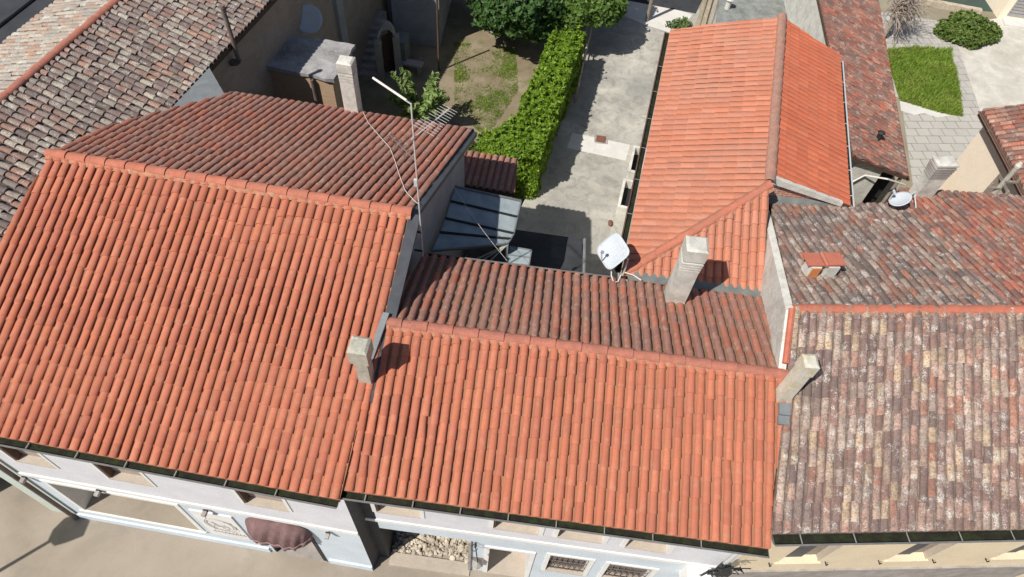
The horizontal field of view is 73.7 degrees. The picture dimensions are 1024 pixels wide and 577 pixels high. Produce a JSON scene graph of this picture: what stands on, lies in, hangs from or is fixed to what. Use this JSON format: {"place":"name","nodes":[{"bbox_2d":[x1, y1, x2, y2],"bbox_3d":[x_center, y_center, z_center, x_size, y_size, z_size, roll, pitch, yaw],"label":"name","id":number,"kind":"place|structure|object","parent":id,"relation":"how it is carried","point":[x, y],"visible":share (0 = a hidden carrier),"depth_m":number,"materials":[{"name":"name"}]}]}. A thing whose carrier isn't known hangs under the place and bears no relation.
{"place":"outdoors","nodes":[
{"label":"outdoors","id":0,"kind":"place"},
{"bbox_2d":[0,478,509,576],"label":"street","id":1,"kind":"structure","parent":0,"point":[37,539],"depth_m":18.79,"materials":[{"name":"concrete"}]},
{"bbox_2d":[392,530,468,562],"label":"rubble stones","id":2,"kind":"object","parent":1,"relation":"on","point":[457,548],"visible":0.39,"depth_m":19.21,"materials":[{"name":"beige stone"}]},
{"bbox_2d":[358,0,583,205],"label":"garden","id":3,"kind":"object","parent":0,"point":[458,28],"visible":0.2,"depth_m":31.78,"materials":[{"name":"brown soil"}]},
{"bbox_2d":[267,35,355,107],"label":"outbuilding","id":4,"kind":"structure","parent":3,"relation":"on","point":[301,68],"depth_m":23.94,"materials":[{"name":"beige concrete"}]},
{"bbox_2d":[401,58,423,74],"bbox_3d":[-4.706,-10.236,31.459,1.260,0.500,0.404,13,54,5],"label":"stone bench","id":5,"kind":"object","parent":3,"relation":"on","point":[417,64],"visible":0.64,"depth_m":31.23,"materials":[{"name":"stone"}]},
{"bbox_2d":[397,31,409,60],"bbox_3d":[-5.122,-11.031,31.163,0.804,1.060,0.804,10,54,3],"label":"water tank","id":6,"kind":"object","parent":5,"relation":"on","point":[404,44],"visible":0.57,"depth_m":30.89,"materials":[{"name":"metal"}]},
{"bbox_2d":[385,66,449,120],"bbox_3d":[-3.949,-7.494,28.293,2.740,2.660,2.680,6,54,0],"label":"shrub","id":7,"kind":"object","parent":3,"relation":"on","point":[433,97],"visible":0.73,"depth_m":27.77,"materials":[{"name":"green plant"}]},
{"bbox_2d":[436,0,439,71],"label":"garden post","id":8,"kind":"object","parent":3,"relation":"on","point":[437,21],"visible":1,"depth_m":30.18,"materials":[{"name":"brown wood"}]},
{"bbox_2d":[467,141,477,152],"bbox_3d":[-1.387,-4.983,27.343,1.808,1.075,4.294,-33,63,-24],"label":"bush","id":9,"kind":"object","parent":3,"relation":"on","point":[473,146],"visible":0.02,"depth_m":27.32,"materials":[{"name":"green plant"}]},
{"bbox_2d":[464,150,517,260],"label":"outbuilding","id":10,"kind":"structure","parent":3,"relation":"on","point":[490,173],"depth_m":20.94,"materials":[{"name":"brown tile"}]},
{"bbox_2d":[466,0,569,43],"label":"tree","id":11,"kind":"object","parent":3,"relation":"on","point":[524,20],"visible":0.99,"depth_m":30.07,"materials":[{"name":"green plant"}]},
{"bbox_2d":[476,25,586,199],"bbox_3d":[0.906,-7.870,28.814,2.902,2.827,9.083,15,55,7],"label":"hedge","id":12,"kind":"object","parent":3,"relation":"on","point":[524,136],"visible":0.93,"depth_m":27.12,"materials":[{"name":"green plant"}]},
{"bbox_2d":[556,0,629,30],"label":"tree","id":13,"kind":"object","parent":3,"relation":"on","point":[594,14],"visible":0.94,"depth_m":30.57,"materials":[{"name":"green plant"}]},
{"bbox_2d":[454,41,517,132],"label":"grass","id":14,"kind":"structure","parent":0,"point":[506,70],"depth_m":31.29,"materials":[{"name":"green plant"}]},
{"bbox_2d":[516,6,699,279],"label":"driveway","id":15,"kind":"structure","parent":0,"point":[579,194],"depth_m":29.82,"materials":[{"name":"concrete"}]},
{"bbox_2d":[492,230,585,272],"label":"outbuilding","id":16,"kind":"structure","parent":15,"relation":"on","point":[557,252],"depth_m":21.95,"materials":[{"name":"fabric"}]},
{"bbox_2d":[505,246,531,265],"bbox_3d":[0.181,-0.894,18.683,0.725,0.057,0.639,6,54,0],"label":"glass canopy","id":17,"kind":"object","parent":16,"relation":"attached to","point":[518,255],"visible":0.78,"depth_m":18.66,"materials":[{"name":"glass"}]},
{"bbox_2d":[574,26,591,102],"bbox_3d":[3.358,-10.593,32.031,0.107,0.900,4.923,11,54,4],"label":"curb","id":18,"kind":"object","parent":15,"relation":"on","point":[583,61],"visible":0.97,"depth_m":31.59,"materials":[{"name":"grey concrete"}]},
{"bbox_2d":[567,133,629,159],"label":"white slab","id":19,"kind":"structure","parent":15,"relation":"on","point":[611,149],"depth_m":29.34,"materials":[{"name":"concrete"}]},
{"bbox_2d":[594,134,607,143],"bbox_3d":[3.866,-6.484,29.631,0.580,0.028,0.550,6,54,0],"label":"manhole cover","id":20,"kind":"object","parent":15,"relation":"on","point":[601,139],"visible":1,"depth_m":29.61,"materials":[{"name":"metal"}]},
{"bbox_2d":[615,178,632,216],"bbox_3d":[4.612,-3.625,27.335,0.630,0.500,1.620,14,54,6],"label":"stone trough","id":21,"kind":"object","parent":15,"relation":"on","point":[623,200],"visible":0.59,"depth_m":27.37,"materials":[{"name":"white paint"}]},
{"bbox_2d":[626,145,645,179],"bbox_3d":[5.221,-5.211,28.523,0.630,0.500,1.620,14,54,6],"label":"stone trough","id":22,"kind":"object","parent":15,"relation":"on","point":[632,163],"visible":0.41,"depth_m":28.51,"materials":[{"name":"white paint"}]},
{"bbox_2d":[619,1,691,32],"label":"pale slab","id":23,"kind":"structure","parent":15,"relation":"on","point":[658,16],"depth_m":35.49,"materials":[{"name":"concrete"}]},
{"bbox_2d":[665,16,692,28],"bbox_3d":[8.555,-13.533,34.872,1.074,0.406,1.248,38,60,21],"label":"bush","id":24,"kind":"object","parent":15,"relation":"on","point":[683,22],"visible":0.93,"depth_m":34.77,"materials":[{"name":"green plant"}]},
{"bbox_2d":[583,0,996,203],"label":"ground","id":25,"kind":"structure","parent":0,"point":[885,6],"depth_m":35.32,"materials":[{"name":"grey concrete"}]},
{"bbox_2d":[0,0,53,43],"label":"house","id":26,"kind":"structure","parent":25,"relation":"on","point":[15,15],"depth_m":24.16,"materials":[{"name":"tile"}]},
{"bbox_2d":[0,0,389,514],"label":"house","id":27,"kind":"structure","parent":25,"relation":"on","point":[72,70],"depth_m":19.41,"materials":[{"name":"brown tile"}]},
{"bbox_2d":[219,4,241,65],"bbox_3d":[-8.691,-7.613,20.648,0.596,2.111,0.214,6,54,0],"label":"flue pipe","id":28,"kind":"object","parent":27,"relation":"attached to","point":[237,61],"visible":0.91,"depth_m":20.65,"materials":[{"name":"grey metal"}]},
{"bbox_2d":[299,3,322,33],"bbox_3d":[-7.440,-9.767,24.937,1.029,1.003,0.691,6,54,0],"label":"satellite dish","id":29,"kind":"object","parent":27,"relation":"attached to","point":[311,21],"visible":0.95,"depth_m":24.93,"materials":[{"name":"metal"}]},
{"bbox_2d":[0,55,476,570],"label":"house","id":30,"kind":"structure","parent":25,"relation":"on","point":[195,297],"depth_m":14.35,"materials":[{"name":"orange tile"}]},
{"bbox_2d":[19,476,27,483],"bbox_3d":[-11.864,4.649,16.576,0.100,0.130,0.154,9,54,3],"label":"wall lamp","id":31,"kind":"object","parent":30,"relation":"attached to","point":[23,479],"visible":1,"depth_m":16.54,"materials":[{"name":"black metal"}]},
{"bbox_2d":[0,446,59,468],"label":"window","id":32,"kind":"structure","parent":30,"relation":"in","point":[21,456],"depth_m":15.65,"materials":[{"name":"brown wood"}]},
{"bbox_2d":[93,489,101,496],"bbox_3d":[-10.011,4.948,16.490,0.100,0.130,0.154,9,54,3],"label":"wall lamp","id":33,"kind":"object","parent":30,"relation":"attached to","point":[97,492],"visible":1,"depth_m":16.46,"materials":[{"name":"black metal"}]},
{"bbox_2d":[89,463,156,486],"bbox_3d":[-8.642,3.953,15.111,1.190,1.400,0.230,9,54,3],"label":"window","id":34,"kind":"structure","parent":30,"relation":"in","point":[117,474],"depth_m":15.60,"materials":[{"name":"brown wood"}]},
{"bbox_2d":[201,509,208,516],"bbox_3d":[-7.391,5.406,16.416,0.100,0.130,0.154,9,54,3],"label":"wall lamp","id":35,"kind":"object","parent":30,"relation":"attached to","point":[204,512],"visible":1,"depth_m":16.38,"materials":[{"name":"black metal"}]},
{"bbox_2d":[188,509,251,540],"bbox_3d":[-7.448,6.073,17.493,1.080,1.980,0.045,9,54,3],"label":"sign","id":36,"kind":"object","parent":30,"relation":"attached to","point":[220,524],"visible":1,"depth_m":17.40,"materials":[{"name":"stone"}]},
{"bbox_2d":[232,490,292,512],"bbox_3d":[-5.508,4.479,14.993,1.190,1.470,0.230,9,54,3],"label":"window","id":37,"kind":"structure","parent":30,"relation":"in","point":[251,499],"depth_m":15.52,"materials":[{"name":"brown wood"}]},
{"bbox_2d":[245,517,314,551],"bbox_3d":[-5.756,6.021,16.613,1.666,1.034,0.498,9,54,3],"label":"awning","id":38,"kind":"object","parent":30,"relation":"attached to","point":[283,536],"visible":1,"depth_m":16.38,"materials":[{"name":"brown fabric"}]},
{"bbox_2d":[273,538,326,561],"bbox_3d":[-5.720,6.531,18.173,1.516,2.300,0.753,6,54,0],"label":"door","id":39,"kind":"structure","parent":30,"relation":"in","point":[312,551],"depth_m":18.94,"materials":[{"name":"brown wood"}]},
{"bbox_2d":[324,532,330,539],"bbox_3d":[-4.414,5.910,16.309,0.100,0.130,0.154,9,54,3],"label":"wall lamp","id":40,"kind":"object","parent":30,"relation":"attached to","point":[327,535],"visible":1,"depth_m":16.27,"materials":[{"name":"black metal"}]},
{"bbox_2d":[363,112,417,203],"bbox_3d":[-3.017,-3.321,16.759,0.208,1.438,5.043,-16,57,-15],"label":"cable","id":41,"kind":"object","parent":30,"relation":"attached to","point":[393,157],"visible":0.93,"depth_m":16.55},
{"bbox_2d":[372,77,455,256],"bbox_3d":[-1.839,-2.369,14.112,1.529,4.414,0.902,-9,55,-10],"label":"antenna mast","id":42,"kind":"object","parent":30,"relation":"attached to","point":[413,125],"visible":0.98,"depth_m":13.22,"materials":[{"name":"metal"}]},
{"bbox_2d":[430,185,521,261],"bbox_3d":[-0.990,-0.883,19.527,2.239,3.305,2.460,6,54,0],"label":"glass canopy","id":43,"kind":"object","parent":30,"relation":"attached to","point":[495,216],"visible":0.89,"depth_m":18.46,"materials":[{"name":"glass"}]},
{"bbox_2d":[332,0,450,80],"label":"house","id":44,"kind":"structure","parent":25,"relation":"on","point":[416,19],"depth_m":31.12,"materials":[{"name":"stone"}]},
{"bbox_2d":[381,30,396,71],"bbox_3d":[-5.466,-10.721,30.891,0.791,1.900,0.043,-28,61,-22],"label":"door","id":45,"kind":"structure","parent":44,"relation":"in","point":[387,41],"depth_m":30.78,"materials":[{"name":"brown wood"}]},
{"bbox_2d":[340,235,819,576],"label":"house","id":46,"kind":"structure","parent":25,"relation":"on","point":[517,420],"depth_m":13.63,"materials":[{"name":"orange tile"}]},
{"bbox_2d":[370,504,424,518],"bbox_3d":[-2.565,4.695,15.178,1.220,1.550,0.271,6,54,0],"label":"window","id":47,"kind":"structure","parent":46,"relation":"in","point":[383,509],"depth_m":15.75,"materials":[{"name":"brown wood"}]},
{"bbox_2d":[471,542,481,569],"bbox_3d":[-0.867,6.598,16.805,0.265,0.742,0.558,-4,55,-7],"label":"wall lantern","id":48,"kind":"object","parent":46,"relation":"attached to","point":[476,563],"depth_m":16.73,"materials":[{"name":"white metal"}]},
{"bbox_2d":[472,557,483,566],"bbox_3d":[-0.895,7.229,18.017,0.300,0.380,0.160,7,54,1],"label":"letter box","id":49,"kind":"object","parent":46,"relation":"attached to","point":[482,559],"visible":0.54,"depth_m":17.89,"materials":[{"name":"black metal"}]},
{"bbox_2d":[483,545,535,576],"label":"door","id":50,"kind":"structure","parent":46,"relation":"in","point":[502,561],"depth_m":19.01,"materials":[{"name":"white wood"}]},
{"bbox_2d":[489,520,544,535],"bbox_3d":[0.135,5.054,15.119,1.250,1.570,0.272,6,54,0],"label":"window","id":51,"kind":"structure","parent":46,"relation":"in","point":[512,527],"depth_m":15.70,"materials":[{"name":"brown wood"}]},
{"bbox_2d":[541,553,595,575],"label":"window","id":52,"kind":"structure","parent":46,"relation":"in","point":[559,563],"depth_m":17.76,"materials":[{"name":"white stone"}]},
{"bbox_2d":[553,529,609,543],"bbox_3d":[1.593,5.239,15.075,1.230,1.550,0.271,6,54,0],"label":"window","id":53,"kind":"structure","parent":46,"relation":"in","point":[563,534],"depth_m":15.65,"materials":[{"name":"brown wood"}]},
{"bbox_2d":[596,233,629,275],"bbox_3d":[2.282,-0.710,16.103,0.676,1.016,0.752,-24,59,-20],"label":"satellite dish","id":54,"kind":"object","parent":46,"relation":"attached to","point":[612,250],"visible":0.99,"depth_m":15.96,"materials":[{"name":"metal"}]},
{"bbox_2d":[611,269,640,281],"bbox_3d":[2.702,-0.272,16.148,0.752,0.142,0.368,6,54,0],"label":"cable","id":55,"kind":"object","parent":46,"relation":"attached to","point":[622,274],"visible":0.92,"depth_m":16.19,"materials":[{"name":"white plastic"}]},
{"bbox_2d":[597,561,659,576],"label":"window","id":56,"kind":"structure","parent":46,"relation":"in","point":[610,569],"depth_m":17.62,"materials":[{"name":"white stone"}]},
{"bbox_2d":[620,539,676,553],"bbox_3d":[3.103,5.449,15.059,1.150,1.600,0.225,7,54,1],"label":"window","id":57,"kind":"structure","parent":46,"relation":"in","point":[627,543],"depth_m":15.65,"materials":[{"name":"brown wood"}]},
{"bbox_2d":[679,563,750,576],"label":"sign","id":58,"kind":"object","parent":46,"relation":"attached to","point":[722,570],"visible":1,"depth_m":15.89,"materials":[{"name":"white metal"}]},
{"bbox_2d":[627,0,701,20],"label":"carport","id":59,"kind":"object","parent":25,"relation":"on","point":[691,6],"visible":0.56,"depth_m":36.09,"materials":[{"name":"metal"}]},
{"bbox_2d":[614,13,854,290],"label":"house","id":60,"kind":"structure","parent":25,"relation":"on","point":[749,124],"depth_m":18.59,"materials":[{"name":"tile"}]},
{"bbox_2d":[709,0,787,23],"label":"outbuilding","id":61,"kind":"structure","parent":25,"relation":"on","point":[732,10],"depth_m":30.85,"materials":[{"name":"white paint"}]},
{"bbox_2d":[695,0,705,25],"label":"timber plank","id":62,"kind":"object","parent":61,"relation":"attached to","point":[700,12],"visible":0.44,"depth_m":31.88,"materials":[{"name":"brown wood"}]},
{"bbox_2d":[700,0,711,25],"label":"timber plank","id":63,"kind":"object","parent":61,"relation":"attached to","point":[706,11],"visible":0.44,"depth_m":31.86,"materials":[{"name":"brown wood"}]},
{"bbox_2d":[706,0,714,23],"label":"timber plank","id":64,"kind":"object","parent":61,"relation":"attached to","point":[709,14],"visible":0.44,"depth_m":31.88,"materials":[{"name":"brown wood"}]},
{"bbox_2d":[712,0,718,23],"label":"timber plank","id":65,"kind":"object","parent":61,"relation":"attached to","point":[716,9],"visible":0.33,"depth_m":31.89,"materials":[{"name":"grey wood"}]},
{"bbox_2d":[784,0,909,203],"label":"lean to","id":66,"kind":"object","parent":25,"relation":"on","point":[851,33],"visible":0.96,"depth_m":25.47,"materials":[{"name":"red tile"}]},
{"bbox_2d":[853,175,905,185],"bbox_3d":[12.368,-3.527,23.415,2.286,1.044,0.360,6,54,0],"label":"drain hose","id":67,"kind":"object","parent":66,"relation":"attached to","point":[879,178],"visible":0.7,"depth_m":23.18,"materials":[{"name":"white plastic"}]},
{"bbox_2d":[715,156,1023,576],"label":"house","id":68,"kind":"structure","parent":25,"relation":"on","point":[901,450],"depth_m":14.05,"materials":[{"name":"tile"}]},
{"bbox_2d":[768,546,827,566],"bbox_3d":[6.915,6.121,15.883,1.432,1.590,0.306,0,54,-4],"label":"window","id":69,"kind":"structure","parent":68,"relation":"in","point":[803,555],"depth_m":16.42,"materials":[{"name":"grey wood"}]},
{"bbox_2d":[888,190,916,207],"bbox_3d":[10.274,-2.221,17.934,0.941,0.918,0.519,-9,55,-10],"label":"satellite dish","id":70,"kind":"object","parent":68,"relation":"attached to","point":[902,198],"visible":0.98,"depth_m":17.74,"materials":[{"name":"metal"}]},
{"bbox_2d":[878,543,939,564],"bbox_3d":[9.616,6.131,16.046,1.402,1.560,0.306,0,54,-4],"label":"window","id":71,"kind":"structure","parent":68,"relation":"in","point":[914,553],"depth_m":16.57,"materials":[{"name":"grey wood"}]},
{"bbox_2d":[985,545,1023,561],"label":"window","id":72,"kind":"structure","parent":68,"relation":"in","point":[1018,553],"depth_m":16.76,"materials":[{"name":"grey wood"}]},
{"bbox_2d":[938,104,1023,195],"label":"house","id":73,"kind":"structure","parent":25,"relation":"on","point":[993,151],"depth_m":23.82,"materials":[{"name":"beige paint"}]},
{"bbox_2d":[987,162,1022,194],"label":"utility pole","id":74,"kind":"object","parent":73,"relation":"attached to","point":[1007,178],"visible":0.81,"depth_m":20.58,"materials":[{"name":"grey wood"}]},
{"bbox_2d":[986,0,1023,28],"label":"outbuilding","id":75,"kind":"structure","parent":25,"relation":"on","point":[1009,13],"depth_m":36.81,"materials":[{"name":"paint"}]},
{"bbox_2d":[887,44,965,116],"bbox_3d":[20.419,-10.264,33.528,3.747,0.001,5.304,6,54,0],"label":"lawn","id":76,"kind":"structure","parent":0,"point":[920,88],"depth_m":32.99,"materials":[{"name":"green plant"}]},
{"bbox_2d":[881,12,982,183],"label":"courtyard paving","id":77,"kind":"structure","parent":0,"point":[928,137],"depth_m":31.66,"materials":[{"name":"grey stone"}]},
{"bbox_2d":[883,0,949,47],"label":"tree","id":78,"kind":"object","parent":77,"relation":"on","point":[900,8],"visible":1,"depth_m":34.01,"materials":[{"name":"plant"}]},
{"bbox_2d":[900,101,950,116],"bbox_3d":[19.374,-8.253,32.000,2.335,0.001,0.805,18,55,9],"label":"white screed","id":79,"kind":"object","parent":77,"relation":"on","point":[910,108],"visible":1,"depth_m":32.05,"materials":[{"name":"concrete"}]},
{"bbox_2d":[919,0,982,14],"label":"wall","id":80,"kind":"structure","parent":0,"point":[955,7],"depth_m":37.22,"materials":[{"name":"beige paint"}]},
{"bbox_2d":[941,0,992,11],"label":"pool water","id":81,"kind":"structure","parent":0,"point":[983,5],"depth_m":37.89,"materials":[{"name":"teal liquid"}]},
{"bbox_2d":[957,18,1023,110],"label":"gravel yard","id":82,"kind":"structure","parent":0,"point":[995,72],"depth_m":34.37,"materials":[{"name":"beige gravel"}]},
{"bbox_2d":[933,9,1002,49],"bbox_3d":[23.856,-13.640,35.626,3.353,1.073,2.687,-21,58,-18],"label":"bush","id":83,"kind":"object","parent":82,"relation":"on","point":[967,26],"visible":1,"depth_m":35.22,"materials":[{"name":"green plant"}]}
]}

